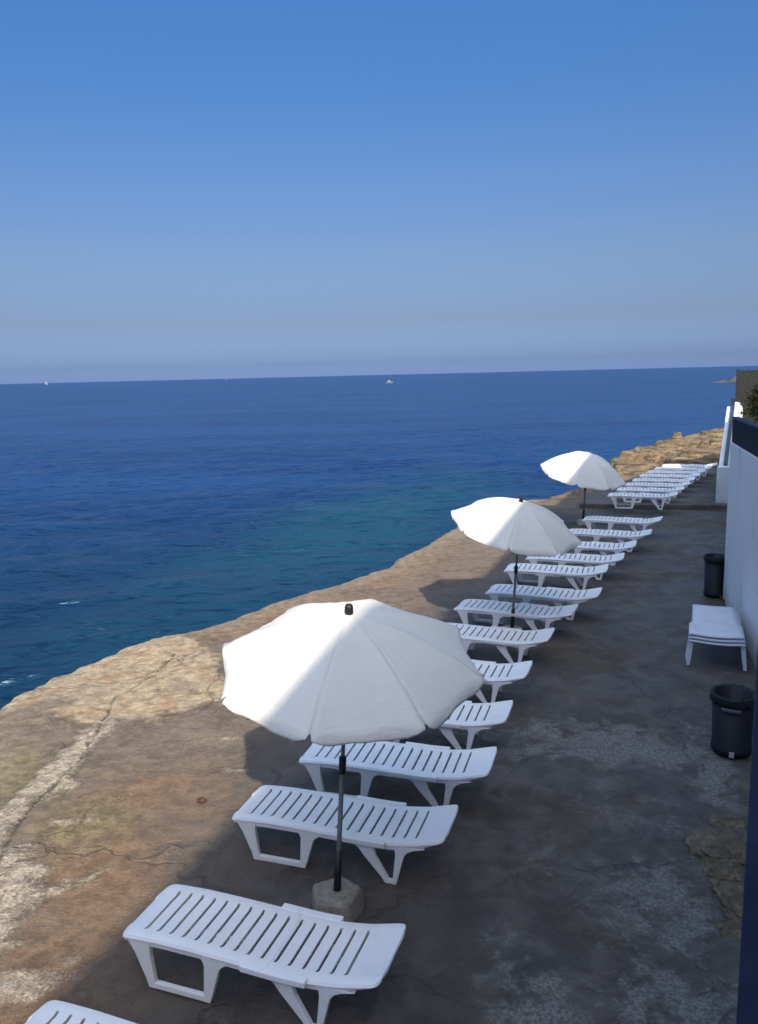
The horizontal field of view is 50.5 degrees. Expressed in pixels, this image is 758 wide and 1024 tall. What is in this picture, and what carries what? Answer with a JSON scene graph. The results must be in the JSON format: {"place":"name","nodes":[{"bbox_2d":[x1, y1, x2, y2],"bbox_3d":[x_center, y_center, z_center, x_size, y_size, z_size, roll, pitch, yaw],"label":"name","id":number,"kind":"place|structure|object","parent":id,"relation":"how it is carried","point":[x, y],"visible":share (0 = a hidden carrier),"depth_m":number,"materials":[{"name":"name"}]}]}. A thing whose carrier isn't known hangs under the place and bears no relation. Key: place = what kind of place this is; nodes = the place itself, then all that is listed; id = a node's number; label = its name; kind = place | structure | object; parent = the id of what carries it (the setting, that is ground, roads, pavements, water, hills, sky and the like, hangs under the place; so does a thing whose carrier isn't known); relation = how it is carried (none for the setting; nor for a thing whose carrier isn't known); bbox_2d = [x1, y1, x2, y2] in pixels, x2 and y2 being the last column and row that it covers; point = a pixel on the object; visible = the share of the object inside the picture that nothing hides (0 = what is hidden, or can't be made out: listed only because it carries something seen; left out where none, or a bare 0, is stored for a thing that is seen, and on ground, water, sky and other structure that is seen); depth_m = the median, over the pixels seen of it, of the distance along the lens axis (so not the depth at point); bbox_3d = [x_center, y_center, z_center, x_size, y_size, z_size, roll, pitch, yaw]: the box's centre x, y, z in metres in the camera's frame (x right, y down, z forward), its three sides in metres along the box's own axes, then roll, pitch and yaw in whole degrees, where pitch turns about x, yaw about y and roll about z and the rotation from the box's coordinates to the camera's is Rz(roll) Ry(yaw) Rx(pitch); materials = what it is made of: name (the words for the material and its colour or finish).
{"place":"outdoors","nodes":[
{"label":"outdoors","id":0,"kind":"place"},
{"bbox_2d":[0,499,755,1023],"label":"deck","id":1,"kind":"structure","parent":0,"point":[558,875],"depth_m":7.46,"materials":[{"name":"concrete"}]},
{"bbox_2d":[25,1000,136,1023],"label":"sun lounger","id":2,"kind":"object","parent":1,"relation":"on","point":[61,1012],"visible":1,"depth_m":4.77,"materials":[{"name":"white plastic"}]},
{"bbox_2d":[196,797,207,802],"bbox_3d":[-1.738,2.821,7.886,0.105,0.042,0.074,-1,10,0],"label":"stone","id":3,"kind":"object","parent":1,"relation":"on","point":[201,799],"visible":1,"depth_m":7.87,"materials":[{"name":"brown stone"}]},
{"bbox_2d":[123,884,405,1023],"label":"sun lounger","id":4,"kind":"object","parent":1,"relation":"on","point":[368,966],"visible":1,"depth_m":5.38,"materials":[{"name":"white plastic"}]},
{"bbox_2d":[232,785,457,884],"bbox_3d":[-0.296,2.732,6.913,1.912,0.462,0.660,2,10,18],"label":"sun lounger","id":5,"kind":"object","parent":1,"relation":"on","point":[436,827],"visible":0.96,"depth_m":6.82,"materials":[{"name":"white plastic"}]},
{"bbox_2d":[221,599,484,921],"bbox_3d":[-0.202,1.866,6.081,1.870,2.469,1.839,-3,10,-9],"label":"umbrella","id":6,"kind":"object","parent":1,"relation":"on","point":[342,674],"visible":1,"depth_m":5.50,"materials":[{"name":"white fabric"}]},
{"bbox_2d":[299,741,496,806],"bbox_3d":[0.184,2.546,7.936,1.912,0.462,0.660,1,10,16],"label":"sun lounger","id":7,"kind":"object","parent":1,"relation":"on","point":[480,763],"visible":0.82,"depth_m":7.81,"materials":[{"name":"white plastic"}]},
{"bbox_2d":[393,700,512,749],"bbox_3d":[0.527,2.345,9.060,1.912,0.462,0.660,2,10,17],"label":"sun lounger","id":8,"kind":"object","parent":1,"relation":"on","point":[498,713],"visible":0.33,"depth_m":8.71,"materials":[{"name":"white plastic"}]},
{"bbox_2d":[446,622,554,662],"bbox_3d":[1.544,1.883,11.623,1.912,0.462,0.660,2,10,21],"label":"sun lounger","id":9,"kind":"object","parent":1,"relation":"on","point":[471,637],"visible":0.65,"depth_m":11.42,"materials":[{"name":"white plastic"}]},
{"bbox_2d":[471,659,532,702],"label":"sun lounger","id":10,"kind":"object","parent":1,"relation":"on","point":[518,671],"visible":0.35,"depth_m":10.00,"materials":[{"name":"white plastic"}]},
{"bbox_2d":[451,497,580,638],"bbox_3d":[2.094,0.854,12.396,1.866,2.229,1.827,-3,10,-9],"label":"umbrella","id":11,"kind":"object","parent":1,"relation":"on","point":[519,526],"visible":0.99,"depth_m":11.80,"materials":[{"name":"white fabric"}]},
{"bbox_2d":[454,599,577,633],"bbox_3d":[2.167,1.668,12.797,1.912,0.462,0.660,3,11,23],"label":"sun lounger","id":12,"kind":"object","parent":1,"relation":"on","point":[547,619],"visible":0.9,"depth_m":12.72,"materials":[{"name":"white plastic"}]},
{"bbox_2d":[485,584,601,619],"bbox_3d":[2.798,1.497,13.709,1.912,0.462,0.660,3,10,22],"label":"sun lounger","id":13,"kind":"object","parent":1,"relation":"on","point":[505,591],"visible":0.89,"depth_m":13.61,"materials":[{"name":"white plastic"}]},
{"bbox_2d":[504,563,608,589],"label":"sun lounger","id":14,"kind":"object","parent":1,"relation":"on","point":[570,574],"visible":0.9,"depth_m":15.15,"materials":[{"name":"white plastic"}]},
{"bbox_2d":[525,553,624,579],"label":"sun lounger","id":15,"kind":"object","parent":1,"relation":"on","point":[590,560],"visible":0.81,"depth_m":16.04,"materials":[{"name":"white plastic"}]},
{"bbox_2d":[540,451,625,525],"bbox_3d":[5.422,-0.631,21.427,2.119,1.958,2.139,-1,10,0],"label":"umbrella","id":16,"kind":"object","parent":1,"relation":"on","point":[584,470],"visible":0.99,"depth_m":20.77,"materials":[{"name":"white fabric"}]},
{"bbox_2d":[554,540,636,565],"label":"sun lounger","id":17,"kind":"object","parent":1,"relation":"on","point":[603,549],"visible":0.63,"depth_m":17.08,"materials":[{"name":"white plastic"}]},
{"bbox_2d":[569,529,651,551],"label":"sun lounger","id":18,"kind":"object","parent":1,"relation":"on","point":[620,536],"visible":0.8,"depth_m":18.38,"materials":[{"name":"white plastic"}]},
{"bbox_2d":[582,516,662,533],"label":"sun lounger","id":19,"kind":"object","parent":1,"relation":"on","point":[589,521],"visible":0.88,"depth_m":20.02,"materials":[{"name":"white plastic"}]},
{"bbox_2d":[703,553,724,597],"bbox_3d":[6.049,1.143,14.471,0.422,0.750,0.416,-1,10,0],"label":"trash bin","id":20,"kind":"object","parent":1,"relation":"on","point":[713,574],"visible":0.86,"depth_m":14.35,"materials":[{"name":"plastic"}]},
{"bbox_2d":[684,829,746,868],"bbox_3d":[3.075,2.886,6.884,0.857,0.106,0.716,-1,10,0],"label":"rock","id":21,"kind":"object","parent":1,"relation":"on","point":[722,848],"visible":0.71,"depth_m":6.88,"materials":[{"name":"grey stone"}]},
{"bbox_2d":[686,614,746,670],"bbox_3d":[4.903,1.834,11.671,0.770,0.390,1.550,3,10,22],"label":"stacked lounger","id":22,"kind":"object","parent":1,"relation":"on","point":[741,645],"visible":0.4,"depth_m":10.96,"materials":[{"name":"white plastic"}]},
{"bbox_2d":[686,611,744,664],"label":"stacked lounger","id":23,"kind":"object","parent":22,"relation":"on","point":[717,639],"visible":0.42,"depth_m":10.99,"materials":[{"name":"white plastic"}]},
{"bbox_2d":[685,604,744,657],"bbox_3d":[4.875,1.735,11.685,0.770,0.390,1.550,2,10,21],"label":"stacked lounger","id":24,"kind":"object","parent":23,"relation":"on","point":[720,622],"visible":1,"depth_m":11.45,"materials":[{"name":"white plastic"}]},
{"bbox_2d":[700,859,744,881],"bbox_3d":[2.841,2.945,6.602,0.337,0.058,0.334,-1,10,0],"label":"rock","id":25,"kind":"object","parent":1,"relation":"on","point":[716,871],"visible":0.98,"depth_m":6.57,"materials":[{"name":"grey stone"}]},
{"bbox_2d":[709,876,743,920],"bbox_3d":[2.831,3.021,6.181,0.490,0.080,0.697,1,10,15],"label":"rock","id":26,"kind":"object","parent":1,"relation":"on","point":[729,893],"visible":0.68,"depth_m":6.27,"materials":[{"name":"grey stone"}]},
{"bbox_2d":[706,815,747,829],"bbox_3d":[3.198,2.823,7.305,0.423,0.047,0.282,-1,10,0],"label":"rock","id":27,"kind":"object","parent":1,"relation":"on","point":[719,821],"visible":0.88,"depth_m":7.29,"materials":[{"name":"grey stone"}]},
{"bbox_2d":[715,919,741,938],"bbox_3d":[2.632,3.074,5.919,0.272,0.040,0.283,6,12,36],"label":"rock","id":28,"kind":"object","parent":1,"relation":"on","point":[731,927],"visible":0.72,"depth_m":5.92,"materials":[{"name":"grey stone"}]},
{"bbox_2d":[709,684,754,758],"bbox_3d":[3.784,2.241,8.603,0.482,0.670,0.475,2,10,22],"label":"trash bin","id":29,"kind":"object","parent":1,"relation":"on","point":[732,716],"visible":0.95,"depth_m":8.46,"materials":[{"name":"plastic"}]},
{"bbox_2d":[723,416,757,667],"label":"terrace wall","id":30,"kind":"structure","parent":1,"relation":"on","point":[740,589],"depth_m":12.32,"materials":[{"name":"white paint"}]},
{"bbox_2d":[736,651,757,1023],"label":"column","id":31,"kind":"structure","parent":1,"relation":"on","point":[747,1005],"depth_m":3.20,"materials":[{"name":"blue paint"}]},
{"bbox_2d":[0,366,757,708],"bbox_3d":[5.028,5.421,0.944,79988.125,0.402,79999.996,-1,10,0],"label":"sea","id":32,"kind":"structure","parent":0,"point":[134,512],"depth_m":46.60,"materials":[{"name":"liquid"}]},
{"bbox_2d":[0,0,757,383],"label":"sky","id":33,"kind":"structure","parent":0,"point":[190,189],"materials":[{"name":"blue"}]},
{"bbox_2d":[442,428,723,536],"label":"rocky shore","id":34,"kind":"structure","parent":0,"point":[703,447],"depth_m":36.44,"materials":[{"name":"beige stone"}]},
{"bbox_2d":[579,468,726,509],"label":"deck","id":35,"kind":"structure","parent":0,"point":[700,494],"depth_m":24.44,"materials":[{"name":"concrete"}]},
{"bbox_2d":[607,491,677,509],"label":"sun lounger","id":36,"kind":"object","parent":35,"relation":"on","point":[652,497],"visible":1,"depth_m":22.91,"materials":[{"name":"white plastic"}]},
{"bbox_2d":[617,486,684,503],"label":"sun lounger","id":37,"kind":"object","parent":35,"relation":"on","point":[644,490],"visible":0.94,"depth_m":23.94,"materials":[{"name":"white plastic"}]},
{"bbox_2d":[625,481,689,497],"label":"sun lounger","id":38,"kind":"object","parent":35,"relation":"on","point":[652,485],"visible":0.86,"depth_m":24.92,"materials":[{"name":"white plastic"}]},
{"bbox_2d":[632,477,694,492],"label":"sun lounger","id":39,"kind":"object","parent":35,"relation":"on","point":[663,480],"visible":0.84,"depth_m":25.88,"materials":[{"name":"white plastic"}]},
{"bbox_2d":[640,473,699,487],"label":"sun lounger","id":40,"kind":"object","parent":35,"relation":"on","point":[670,476],"visible":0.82,"depth_m":26.88,"materials":[{"name":"white plastic"}]},
{"bbox_2d":[647,469,705,483],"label":"sun lounger","id":41,"kind":"object","parent":35,"relation":"on","point":[673,472],"visible":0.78,"depth_m":27.79,"materials":[{"name":"white plastic"}]},
{"bbox_2d":[655,466,711,479],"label":"sun lounger","id":42,"kind":"object","parent":35,"relation":"on","point":[681,468],"visible":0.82,"depth_m":28.70,"materials":[{"name":"white plastic"}]},
{"bbox_2d":[662,463,717,475],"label":"sun lounger","id":43,"kind":"object","parent":35,"relation":"on","point":[689,465],"visible":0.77,"depth_m":29.60,"materials":[{"name":"white plastic"}]},
{"bbox_2d":[715,398,738,503],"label":"stair parapet","id":44,"kind":"structure","parent":35,"relation":"on","point":[722,479],"depth_m":23.98,"materials":[{"name":"paint"}]},
{"bbox_2d":[730,402,742,416],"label":"gate pillar","id":45,"kind":"structure","parent":44,"relation":"attached to","point":[737,404],"depth_m":27.16,"materials":[{"name":"paint"}]},
{"bbox_2d":[710,376,754,382],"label":"headland","id":46,"kind":"structure","parent":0,"point":[732,379],"depth_m":285.23,"materials":[{"name":"grey stone"}]},
{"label":"terrace","id":47,"kind":"structure","parent":0,"visible":0},
{"bbox_2d":[734,379,757,422],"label":"shrub","id":48,"kind":"object","parent":47,"relation":"on","point":[753,400],"visible":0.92,"depth_m":13.67,"materials":[{"name":"green plant"}]},
{"bbox_2d":[735,369,757,422],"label":"fence","id":49,"kind":"object","parent":47,"relation":"on","point":[744,381],"visible":0.52,"depth_m":29.59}
]}

